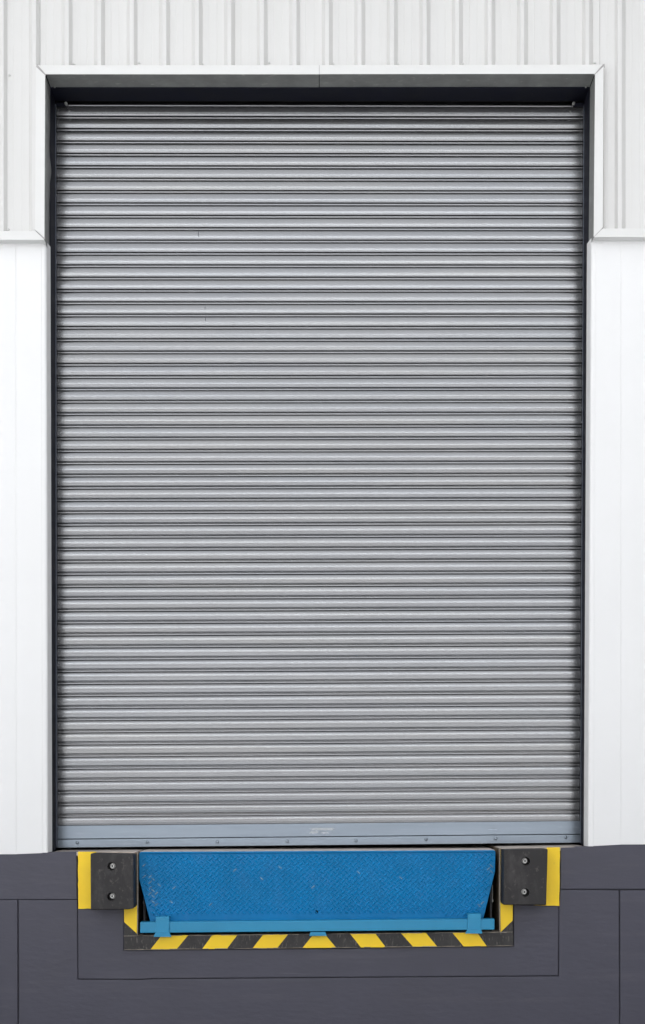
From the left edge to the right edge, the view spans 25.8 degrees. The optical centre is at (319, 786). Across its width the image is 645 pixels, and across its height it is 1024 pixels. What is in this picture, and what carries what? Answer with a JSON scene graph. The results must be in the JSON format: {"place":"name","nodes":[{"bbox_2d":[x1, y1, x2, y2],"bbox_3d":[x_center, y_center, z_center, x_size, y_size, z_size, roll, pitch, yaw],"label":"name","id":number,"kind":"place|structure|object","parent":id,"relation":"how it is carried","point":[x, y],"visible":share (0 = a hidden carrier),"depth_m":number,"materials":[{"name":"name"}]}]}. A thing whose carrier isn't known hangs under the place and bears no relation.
{"place":"outdoors","nodes":[
{"label":"outdoors","id":0,"kind":"place"},
{"bbox_3d":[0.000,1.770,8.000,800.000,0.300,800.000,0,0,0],"label":"ground","id":1,"kind":"structure","parent":0,"visible":0},
{"bbox_2d":[0,0,644,853],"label":"warehouse","id":2,"kind":"structure","parent":1,"relation":"on","point":[324,42],"depth_m":8.00,"materials":[{"name":"white metal"}]},
{"bbox_2d":[44,75,594,850],"bbox_3d":[0.001,-2.043,8.455,3.343,4.829,0.730,0,0,0],"label":"roller shutter","id":3,"kind":"object","parent":2,"relation":"attached to","point":[318,465],"visible":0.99,"depth_m":8.27,"materials":[{"name":"grey metal"}]},
{"bbox_2d":[0,834,644,1023],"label":"dock wall","id":4,"kind":"structure","parent":1,"relation":"on","point":[576,955],"depth_m":8.00,"materials":[{"name":"grey paint"}]},
{"bbox_2d":[91,852,136,909],"bbox_3d":[-1.161,0.531,7.929,0.242,0.317,0.128,0,0,0],"label":"dock bumper","id":5,"kind":"object","parent":4,"relation":"attached to","point":[113,881],"visible":1,"depth_m":7.87,"materials":[{"name":"black rubber"}]},
{"bbox_2d":[139,844,494,936],"bbox_3d":[-0.013,0.603,8.416,2.031,0.488,0.968,0,0,0],"label":"dock leveller","id":6,"kind":"object","parent":4,"relation":"attached to","point":[317,890],"visible":0.99,"depth_m":8.01,"materials":[{"name":"paint"}]},
{"bbox_2d":[78,847,559,949],"bbox_3d":[-0.004,0.634,8.039,2.741,0.583,0.103,0,0,0],"label":"pit edging","id":7,"kind":"object","parent":4,"relation":"attached to","point":[134,939],"visible":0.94,"depth_m":7.99,"materials":[{"name":"yellow paint"}]},
{"bbox_2d":[501,848,547,904],"bbox_3d":[1.152,0.505,7.929,0.249,0.314,0.128,0,0,0],"label":"dock bumper","id":8,"kind":"object","parent":4,"relation":"attached to","point":[523,876],"visible":1,"depth_m":7.87,"materials":[{"name":"black rubber"}]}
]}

